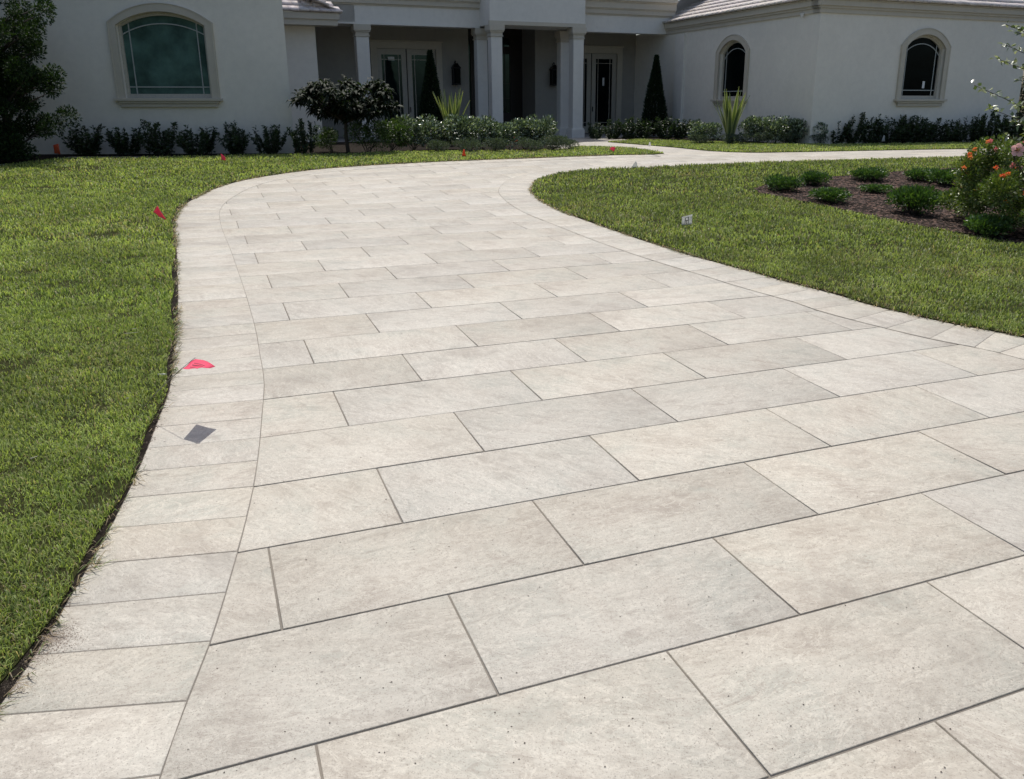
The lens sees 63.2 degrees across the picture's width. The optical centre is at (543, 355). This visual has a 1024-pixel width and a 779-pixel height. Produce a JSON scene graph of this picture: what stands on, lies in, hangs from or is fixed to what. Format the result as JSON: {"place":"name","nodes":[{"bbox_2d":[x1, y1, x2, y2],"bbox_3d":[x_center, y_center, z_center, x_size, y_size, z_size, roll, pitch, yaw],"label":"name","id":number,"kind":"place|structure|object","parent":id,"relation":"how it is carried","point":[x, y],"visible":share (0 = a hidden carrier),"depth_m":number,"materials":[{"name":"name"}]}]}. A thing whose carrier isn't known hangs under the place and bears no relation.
{"place":"outdoors","nodes":[
{"label":"outdoors","id":0,"kind":"place"},
{"bbox_2d":[0,145,663,683],"bbox_3d":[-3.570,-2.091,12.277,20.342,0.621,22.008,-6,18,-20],"label":"lawn","id":1,"kind":"structure","parent":0,"point":[14,366],"depth_m":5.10,"materials":[{"name":"green plant"}]},
{"bbox_2d":[153,206,165,219],"bbox_3d":[-5.120,-1.839,11.090,0.156,0.330,0.053,-9,19,-27],"label":"marker flag","id":2,"kind":"object","parent":1,"relation":"on","point":[157,211],"visible":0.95,"depth_m":11.08,"materials":[{"name":"plastic"}]},
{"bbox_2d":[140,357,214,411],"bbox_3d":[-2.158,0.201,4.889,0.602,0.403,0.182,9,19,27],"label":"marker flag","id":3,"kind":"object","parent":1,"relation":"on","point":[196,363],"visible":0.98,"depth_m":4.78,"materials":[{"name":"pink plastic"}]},
{"bbox_2d":[426,139,449,151],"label":"mound plant","id":4,"kind":"object","parent":1,"relation":"on","point":[438,144],"visible":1,"depth_m":22.05,"materials":[{"name":"green plant"}]},
{"bbox_2d":[453,137,481,151],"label":"mound plant","id":5,"kind":"object","parent":1,"relation":"on","point":[472,144],"visible":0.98,"depth_m":22.06,"materials":[{"name":"green plant"}]},
{"bbox_2d":[482,137,509,150],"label":"mound plant","id":6,"kind":"object","parent":1,"relation":"on","point":[494,143],"visible":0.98,"depth_m":22.11,"materials":[{"name":"green plant"}]},
{"bbox_2d":[510,137,542,151],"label":"mound plant","id":7,"kind":"object","parent":1,"relation":"on","point":[528,141],"visible":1,"depth_m":22.39,"materials":[{"name":"green plant"}]},
{"bbox_2d":[539,135,570,149],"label":"mound plant","id":8,"kind":"object","parent":1,"relation":"on","point":[553,143],"visible":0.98,"depth_m":22.73,"materials":[{"name":"green plant"}]},
{"bbox_2d":[559,137,579,149],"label":"mound plant","id":9,"kind":"object","parent":1,"relation":"on","point":[572,141],"visible":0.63,"depth_m":23.14,"materials":[{"name":"green plant"}]},
{"bbox_2d":[0,137,1023,778],"bbox_3d":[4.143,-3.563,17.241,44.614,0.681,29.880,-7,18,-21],"label":"driveway","id":10,"kind":"structure","parent":0,"point":[774,371],"depth_m":3.88,"materials":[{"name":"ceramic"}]},
{"bbox_2d":[0,154,1023,778],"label":"driveway border","id":11,"kind":"object","parent":10,"relation":"attached to","point":[130,738],"visible":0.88,"depth_m":3.75,"materials":[{"name":"ceramic"}]},
{"bbox_2d":[0,261,201,706],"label":"soil crumbs","id":12,"kind":"object","parent":11,"relation":"on","point":[50,641],"visible":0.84,"depth_m":2.94,"materials":[{"name":"brown soil"}]},
{"bbox_2d":[0,154,1021,703],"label":"edge soil","id":13,"kind":"structure","parent":11,"relation":"on","point":[6,684],"depth_m":3.81,"materials":[{"name":"brown soil"}]},
{"bbox_2d":[0,154,646,724],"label":"grass clippings","id":14,"kind":"object","parent":13,"relation":"on","point":[174,352],"depth_m":5.69,"materials":[{"name":"green plant"}]},
{"bbox_2d":[0,155,1023,778],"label":"border joint","id":15,"kind":"object","parent":11,"relation":"on","point":[238,549],"visible":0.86,"depth_m":3.24,"materials":[{"name":"grey sand"}]},
{"bbox_2d":[0,163,1023,708],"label":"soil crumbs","id":16,"kind":"object","parent":11,"relation":"on","point":[164,403],"visible":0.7,"depth_m":5.13,"materials":[{"name":"brown soil"}]},
{"bbox_2d":[529,157,1023,336],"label":"grass clippings","id":17,"kind":"object","parent":11,"relation":"on","point":[562,211],"depth_m":9.67,"materials":[{"name":"green plant"}]},
{"bbox_2d":[187,289,1022,777],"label":"specks","id":18,"kind":"object","parent":10,"relation":"on","point":[657,605],"visible":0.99,"depth_m":2.93,"materials":[{"name":"grey stone"}]},
{"bbox_2d":[0,114,1023,163],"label":"ground","id":19,"kind":"structure","parent":0,"point":[338,147],"depth_m":24.06,"materials":[{"name":"green plant"}]},
{"bbox_2d":[0,0,81,162],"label":"evergreen tree","id":20,"kind":"object","parent":19,"relation":"on","point":[16,86],"visible":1,"depth_m":19.18,"materials":[{"name":"green plant"}]},
{"bbox_2d":[53,144,59,155],"bbox_3d":[-12.259,-5.165,20.920,0.138,0.350,0.039,-5,18,-17],"label":"marker flag","id":21,"kind":"object","parent":19,"relation":"on","point":[56,149],"visible":0.97,"depth_m":20.90,"materials":[{"name":"plastic"}]},
{"bbox_2d":[58,123,105,155],"bbox_3d":[-11.906,-5.577,21.440,1.294,0.883,1.122,10,20,30],"label":"hedge shrub","id":22,"kind":"object","parent":19,"relation":"on","point":[88,147],"visible":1,"depth_m":21.35,"materials":[{"name":"green plant"}]},
{"bbox_2d":[104,127,141,155],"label":"hedge shrub","id":23,"kind":"object","parent":19,"relation":"on","point":[119,145],"visible":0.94,"depth_m":21.44,"materials":[{"name":"green plant"}]},
{"bbox_2d":[134,119,177,154],"bbox_3d":[-10.062,-5.671,21.604,1.106,0.964,1.014,-8,19,-23],"label":"hedge shrub","id":24,"kind":"object","parent":19,"relation":"on","point":[156,147],"visible":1,"depth_m":21.49,"materials":[{"name":"green plant"}]},
{"bbox_2d":[169,124,218,154],"bbox_3d":[-9.100,-5.632,21.665,1.247,0.784,0.895,-5,18,-14],"label":"hedge shrub","id":25,"kind":"object","parent":19,"relation":"on","point":[203,143],"visible":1,"depth_m":21.56,"materials":[{"name":"green plant"}]},
{"bbox_2d":[216,120,252,154],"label":"hedge shrub","id":26,"kind":"object","parent":19,"relation":"on","point":[234,145],"visible":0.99,"depth_m":21.68,"materials":[{"name":"green plant"}]},
{"bbox_2d":[250,124,288,154],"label":"hedge shrub","id":27,"kind":"object","parent":19,"relation":"on","point":[274,140],"visible":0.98,"depth_m":21.66,"materials":[{"name":"green plant"}]},
{"bbox_2d":[286,118,317,154],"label":"hedge shrub","id":28,"kind":"object","parent":19,"relation":"on","point":[300,131],"visible":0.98,"depth_m":21.71,"materials":[{"name":"green plant"}]},
{"bbox_2d":[309,125,338,151],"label":"green shrub","id":29,"kind":"object","parent":19,"relation":"on","point":[330,137],"visible":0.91,"depth_m":22.67,"materials":[{"name":"green plant"}]},
{"bbox_2d":[286,74,404,153],"bbox_3d":[-5.172,-6.372,21.933,3.031,2.065,2.377,0,17,0],"label":"drooping leaf tree","id":30,"kind":"object","parent":19,"relation":"on","point":[344,106],"visible":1,"depth_m":21.40,"materials":[{"name":"green plant"}]},
{"bbox_2d":[343,119,391,152],"bbox_3d":[-4.740,-5.921,22.383,1.274,0.926,1.361,-7,18,-22],"label":"green shrub","id":31,"kind":"object","parent":19,"relation":"on","point":[364,129],"visible":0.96,"depth_m":22.21,"materials":[{"name":"green plant"}]},
{"bbox_2d":[374,116,414,151],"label":"green shrub","id":32,"kind":"object","parent":19,"relation":"on","point":[397,127],"visible":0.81,"depth_m":22.73,"materials":[{"name":"green plant"}]},
{"bbox_2d":[390,113,442,150],"bbox_3d":[-3.539,-6.259,23.234,1.467,1.053,1.598,8,19,26],"label":"glossy shrub","id":33,"kind":"object","parent":19,"relation":"on","point":[420,126],"visible":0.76,"depth_m":23.03,"materials":[{"name":"green plant"}]},
{"bbox_2d":[417,50,443,135],"bbox_3d":[-4.039,-9.408,29.944,1.221,3.118,1.237,0,17,0],"label":"cypress","id":34,"kind":"object","parent":19,"relation":"on","point":[431,83],"visible":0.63,"depth_m":29.70,"materials":[{"name":"green plant"}]},
{"bbox_2d":[420,118,454,149],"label":"glossy shrub","id":35,"kind":"object","parent":19,"relation":"on","point":[443,138],"visible":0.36,"depth_m":23.77,"materials":[{"name":"green plant"}]},
{"bbox_2d":[433,88,469,144],"bbox_3d":[-2.944,-7.447,25.887,1.005,1.707,0.996,-11,20,-32],"label":"sword plant","id":36,"kind":"object","parent":19,"relation":"on","point":[449,109],"visible":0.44,"depth_m":25.72,"materials":[{"name":"green plant"}]},
{"bbox_2d":[441,113,476,149],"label":"glossy shrub","id":37,"kind":"object","parent":19,"relation":"on","point":[459,124],"visible":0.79,"depth_m":23.18,"materials":[{"name":"green plant"}]},
{"bbox_2d":[467,115,501,149],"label":"glossy shrub","id":38,"kind":"object","parent":19,"relation":"on","point":[487,125],"visible":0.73,"depth_m":22.96,"materials":[{"name":"green plant"}]},
{"bbox_2d":[478,119,520,149],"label":"glossy shrub","id":39,"kind":"object","parent":19,"relation":"on","point":[507,130],"visible":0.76,"depth_m":23.23,"materials":[{"name":"green plant"}]},
{"bbox_2d":[0,0,1023,153],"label":"house","id":40,"kind":"structure","parent":19,"relation":"on","point":[245,65],"depth_m":27.73,"materials":[{"name":"paint"}]},
{"bbox_2d":[106,3,222,106],"bbox_3d":[-9.814,-7.754,21.484,2.740,2.530,0.350,-1,17,-4],"label":"window","id":41,"kind":"structure","parent":40,"relation":"in","point":[170,57],"depth_m":21.58,"materials":[{"name":"teal glass"}]},
{"bbox_2d":[369,39,443,136],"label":"glazed door","id":42,"kind":"structure","parent":40,"relation":"in","point":[389,65],"depth_m":32.70,"materials":[{"name":"white glass"}]},
{"bbox_2d":[451,60,460,84],"bbox_3d":[-3.518,-11.320,33.200,0.320,0.936,0.370,-7,18,-21],"label":"wall lantern","id":43,"kind":"object","parent":40,"relation":"attached to","point":[456,73],"depth_m":33.11,"materials":[{"name":"black metal"}]},
{"bbox_2d":[468,29,522,128],"bbox_3d":[-2.283,-11.764,35.556,2.880,4.350,0.060,-7,18,-21],"label":"front door","id":44,"kind":"structure","parent":40,"relation":"in","point":[512,38],"depth_m":35.68,"materials":[{"name":"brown wood"}]},
{"bbox_2d":[549,62,556,85],"bbox_3d":[0.421,-11.785,34.726,0.320,0.936,0.370,-7,18,-21],"label":"wall lantern","id":45,"kind":"object","parent":40,"relation":"attached to","point":[553,75],"depth_m":34.63,"materials":[{"name":"black metal"}]},
{"bbox_2d":[583,45,623,132],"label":"glazed door","id":46,"kind":"structure","parent":40,"relation":"in","point":[599,72],"depth_m":35.92,"materials":[{"name":"white glass"}]},
{"bbox_2d":[710,34,749,105],"bbox_3d":[6.758,-10.225,29.775,0.350,2.420,2.150,-7,18,-21],"label":"window","id":47,"kind":"structure","parent":40,"relation":"in","point":[735,62],"depth_m":29.91,"materials":[{"name":"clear glass"}]},
{"bbox_2d":[893,28,950,105],"bbox_3d":[12.456,-9.482,27.339,2.200,2.420,0.350,-7,18,-21],"label":"window","id":48,"kind":"structure","parent":40,"relation":"in","point":[920,53],"depth_m":27.46,"materials":[{"name":"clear glass"}]},
{"bbox_2d":[509,117,544,148],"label":"glossy shrub","id":49,"kind":"object","parent":19,"relation":"on","point":[523,126],"visible":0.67,"depth_m":23.83,"materials":[{"name":"green plant"}]},
{"bbox_2d":[523,114,558,148],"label":"glossy shrub","id":50,"kind":"object","parent":19,"relation":"on","point":[546,127],"visible":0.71,"depth_m":23.80,"materials":[{"name":"green plant"}]},
{"bbox_2d":[587,122,604,138],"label":"hedge shrub","id":51,"kind":"object","parent":19,"relation":"on","point":[594,133],"visible":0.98,"depth_m":30.56,"materials":[{"name":"green plant"}]},
{"bbox_2d":[602,119,623,138],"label":"hedge shrub","id":52,"kind":"object","parent":19,"relation":"on","point":[616,132],"visible":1,"depth_m":30.44,"materials":[{"name":"green plant"}]},
{"bbox_2d":[618,117,643,138],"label":"hedge shrub","id":53,"kind":"object","parent":19,"relation":"on","point":[626,134],"visible":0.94,"depth_m":30.41,"materials":[{"name":"green plant"}]},
{"bbox_2d":[632,118,654,138],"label":"hedge shrub","id":54,"kind":"object","parent":19,"relation":"on","point":[643,134],"visible":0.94,"depth_m":30.41,"materials":[{"name":"green plant"}]},
{"bbox_2d":[640,54,669,135],"bbox_3d":[4.420,-10.329,32.958,1.260,3.121,1.240,0,17,0],"label":"cypress","id":55,"kind":"object","parent":19,"relation":"on","point":[655,101],"visible":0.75,"depth_m":32.78,"materials":[{"name":"green plant"}]},
{"bbox_2d":[655,115,677,138],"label":"hedge shrub","id":56,"kind":"object","parent":19,"relation":"on","point":[661,133],"visible":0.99,"depth_m":30.50,"materials":[{"name":"green plant"}]},
{"bbox_2d":[670,118,690,138],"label":"hedge shrub","id":57,"kind":"object","parent":19,"relation":"on","point":[679,133],"visible":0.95,"depth_m":30.43,"materials":[{"name":"green plant"}]},
{"bbox_2d":[683,119,701,138],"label":"hedge shrub","id":58,"kind":"object","parent":19,"relation":"on","point":[691,127],"visible":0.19,"depth_m":30.36,"materials":[{"name":"green plant"}]},
{"bbox_2d":[762,115,794,142],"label":"glossy shrub","id":59,"kind":"object","parent":19,"relation":"on","point":[780,129],"visible":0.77,"depth_m":26.42,"materials":[{"name":"green plant"}]},
{"bbox_2d":[782,117,807,142],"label":"glossy shrub","id":60,"kind":"object","parent":19,"relation":"on","point":[798,124],"visible":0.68,"depth_m":26.39,"materials":[{"name":"green plant"}]},
{"bbox_2d":[803,122,828,136],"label":"glossy shrub","id":61,"kind":"object","parent":19,"relation":"on","point":[823,128],"visible":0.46,"depth_m":26.30,"materials":[{"name":"green plant"}]},
{"bbox_2d":[808,134,828,142],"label":"mound plant","id":62,"kind":"object","parent":19,"relation":"on","point":[819,138],"visible":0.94,"depth_m":26.34,"materials":[{"name":"green plant"}]},
{"bbox_2d":[830,121,851,143],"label":"hedge shrub","id":63,"kind":"object","parent":19,"relation":"on","point":[843,135],"visible":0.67,"depth_m":26.62,"materials":[{"name":"green plant"}]},
{"bbox_2d":[843,112,869,143],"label":"hedge shrub","id":64,"kind":"object","parent":19,"relation":"on","point":[850,138],"visible":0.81,"depth_m":26.76,"materials":[{"name":"green plant"}]},
{"bbox_2d":[859,113,890,143],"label":"hedge shrub","id":65,"kind":"object","parent":19,"relation":"on","point":[876,134],"visible":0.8,"depth_m":26.97,"materials":[{"name":"green plant"}]},
{"bbox_2d":[876,117,910,143],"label":"hedge shrub","id":66,"kind":"object","parent":19,"relation":"on","point":[897,133],"visible":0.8,"depth_m":27.09,"materials":[{"name":"green plant"}]},
{"bbox_2d":[895,114,923,143],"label":"hedge shrub","id":67,"kind":"object","parent":19,"relation":"on","point":[909,134],"visible":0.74,"depth_m":27.18,"materials":[{"name":"green plant"}]},
{"bbox_2d":[908,115,941,142],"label":"hedge shrub","id":68,"kind":"object","parent":19,"relation":"on","point":[925,138],"visible":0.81,"depth_m":27.38,"materials":[{"name":"green plant"}]},
{"bbox_2d":[925,120,960,142],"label":"hedge shrub","id":69,"kind":"object","parent":19,"relation":"on","point":[943,137],"visible":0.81,"depth_m":27.48,"materials":[{"name":"green plant"}]},
{"bbox_2d":[940,118,970,141],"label":"hedge shrub","id":70,"kind":"object","parent":19,"relation":"on","point":[959,136],"visible":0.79,"depth_m":27.68,"materials":[{"name":"green plant"}]},
{"bbox_2d":[962,115,993,141],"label":"hedge shrub","id":71,"kind":"object","parent":19,"relation":"on","point":[974,134],"visible":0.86,"depth_m":27.67,"materials":[{"name":"green plant"}]},
{"bbox_2d":[977,111,1008,141],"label":"hedge shrub","id":72,"kind":"object","parent":19,"relation":"on","point":[996,132],"visible":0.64,"depth_m":27.77,"materials":[{"name":"green plant"}]},
{"bbox_2d":[997,113,1023,139],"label":"hedge shrub","id":73,"kind":"object","parent":19,"relation":"on","point":[1011,131],"visible":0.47,"depth_m":27.99,"materials":[{"name":"green plant"}]},
{"bbox_2d":[1013,120,1023,140],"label":"hedge shrub","id":74,"kind":"object","parent":19,"relation":"on","point":[1021,127],"visible":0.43,"depth_m":28.30,"materials":[{"name":"green plant"}]},
{"bbox_2d":[1017,76,1023,124],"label":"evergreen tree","id":75,"kind":"object","parent":19,"relation":"on","point":[1019,114],"visible":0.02,"depth_m":31.61,"materials":[{"name":"green plant"}]},
{"bbox_2d":[532,155,1023,336],"bbox_3d":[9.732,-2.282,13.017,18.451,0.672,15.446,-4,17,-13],"label":"island lawn","id":76,"kind":"structure","parent":0,"point":[793,281],"depth_m":10.79,"materials":[{"name":"green plant"}]},
{"bbox_2d":[681,215,691,225],"bbox_3d":[2.015,-1.881,11.715,0.167,0.220,0.018,-6,18,-18],"label":"marker flag","id":77,"kind":"object","parent":76,"relation":"on","point":[686,220],"visible":0.92,"depth_m":11.71,"materials":[{"name":"plastic"}]},
{"bbox_2d":[754,166,1023,244],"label":"mulch bed","id":78,"kind":"object","parent":76,"relation":"on","point":[881,212],"visible":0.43,"depth_m":13.99,"materials":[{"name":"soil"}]},
{"bbox_2d":[764,172,805,191],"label":"bedding plant","id":79,"kind":"object","parent":78,"relation":"on","point":[781,182],"visible":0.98,"depth_m":15.07,"materials":[{"name":"green plant"}]},
{"bbox_2d":[800,170,832,184],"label":"bedding plant","id":80,"kind":"object","parent":78,"relation":"on","point":[813,177],"visible":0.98,"depth_m":15.77,"materials":[{"name":"green plant"}]},
{"bbox_2d":[807,186,852,202],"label":"bedding plant","id":81,"kind":"object","parent":78,"relation":"on","point":[832,193],"visible":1,"depth_m":13.94,"materials":[{"name":"green plant"}]},
{"bbox_2d":[850,165,889,180],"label":"bedding plant","id":82,"kind":"object","parent":78,"relation":"on","point":[871,173],"visible":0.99,"depth_m":16.37,"materials":[{"name":"green plant"}]},
{"bbox_2d":[856,183,893,192],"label":"bedding plant","id":83,"kind":"object","parent":78,"relation":"on","point":[874,187],"visible":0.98,"depth_m":15.05,"materials":[{"name":"green plant"}]},
{"bbox_2d":[884,183,943,213],"bbox_3d":[5.854,-2.457,13.038,0.824,0.551,0.934,-4,17,-12],"label":"bedding plant","id":84,"kind":"object","parent":78,"relation":"on","point":[916,198],"visible":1,"depth_m":12.88,"materials":[{"name":"green plant"}]},
{"bbox_2d":[903,166,938,180],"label":"bedding plant","id":85,"kind":"object","parent":78,"relation":"on","point":[918,173],"visible":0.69,"depth_m":16.45,"materials":[{"name":"green plant"}]},
{"bbox_2d":[931,190,953,203],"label":"bedding plant","id":86,"kind":"object","parent":78,"relation":"on","point":[938,191],"visible":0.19,"depth_m":14.08,"materials":[{"name":"green plant"}]},
{"bbox_2d":[923,167,963,184],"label":"bedding plant","id":87,"kind":"object","parent":78,"relation":"on","point":[945,176],"visible":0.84,"depth_m":15.88,"materials":[{"name":"green plant"}]},
{"bbox_2d":[938,129,1023,233],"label":"flowering bush","id":88,"kind":"object","parent":78,"relation":"on","point":[978,188],"visible":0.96,"depth_m":11.66,"materials":[{"name":"green plant"}]},
{"bbox_2d":[1011,143,1023,163],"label":"hibiscus flower","id":89,"kind":"object","parent":88,"relation":"attached to","point":[1020,146],"visible":1,"depth_m":10.39,"materials":[{"name":"pink plant"}]},
{"bbox_2d":[962,213,1018,237],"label":"bedding plant","id":90,"kind":"object","parent":78,"relation":"on","point":[988,223],"visible":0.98,"depth_m":11.11,"materials":[{"name":"green plant"}]},
{"bbox_2d":[971,20,1023,145],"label":"tall leggy shrub","id":91,"kind":"object","parent":78,"relation":"on","point":[1019,103],"visible":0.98,"depth_m":10.56,"materials":[{"name":"green plant"}]},
{"bbox_2d":[608,138,1021,152],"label":"lawn","id":92,"kind":"structure","parent":0,"point":[795,151],"depth_m":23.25,"materials":[{"name":"green plant"}]},
{"bbox_2d":[688,133,709,142],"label":"mound plant","id":93,"kind":"object","parent":92,"relation":"on","point":[699,137],"visible":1,"depth_m":26.40,"materials":[{"name":"green plant"}]},
{"bbox_2d":[686,119,722,142],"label":"glossy shrub","id":94,"kind":"object","parent":92,"relation":"on","point":[704,127],"visible":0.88,"depth_m":26.64,"materials":[{"name":"green plant"}]},
{"bbox_2d":[718,133,737,143],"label":"mound plant","id":95,"kind":"object","parent":92,"relation":"on","point":[731,136],"visible":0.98,"depth_m":26.42,"materials":[{"name":"green plant"}]},
{"bbox_2d":[713,88,749,141],"bbox_3d":[6.074,-7.708,26.638,0.987,1.769,1.252,-7,18,-21],"label":"sword plant","id":96,"kind":"object","parent":92,"relation":"on","point":[730,118],"visible":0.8,"depth_m":26.49,"materials":[{"name":"green plant"}]},
{"bbox_2d":[732,133,750,142],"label":"mound plant","id":97,"kind":"object","parent":92,"relation":"on","point":[744,136],"visible":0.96,"depth_m":26.44,"materials":[{"name":"green plant"}]},
{"bbox_2d":[737,114,777,141],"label":"glossy shrub","id":98,"kind":"object","parent":92,"relation":"on","point":[751,122],"visible":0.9,"depth_m":26.62,"materials":[{"name":"green plant"}]},
{"bbox_2d":[749,131,772,142],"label":"mound plant","id":99,"kind":"object","parent":92,"relation":"on","point":[758,136],"visible":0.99,"depth_m":26.38,"materials":[{"name":"green plant"}]},
{"bbox_2d":[774,132,799,142],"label":"mound plant","id":100,"kind":"object","parent":92,"relation":"on","point":[786,138],"visible":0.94,"depth_m":26.31,"materials":[{"name":"green plant"}]}
]}

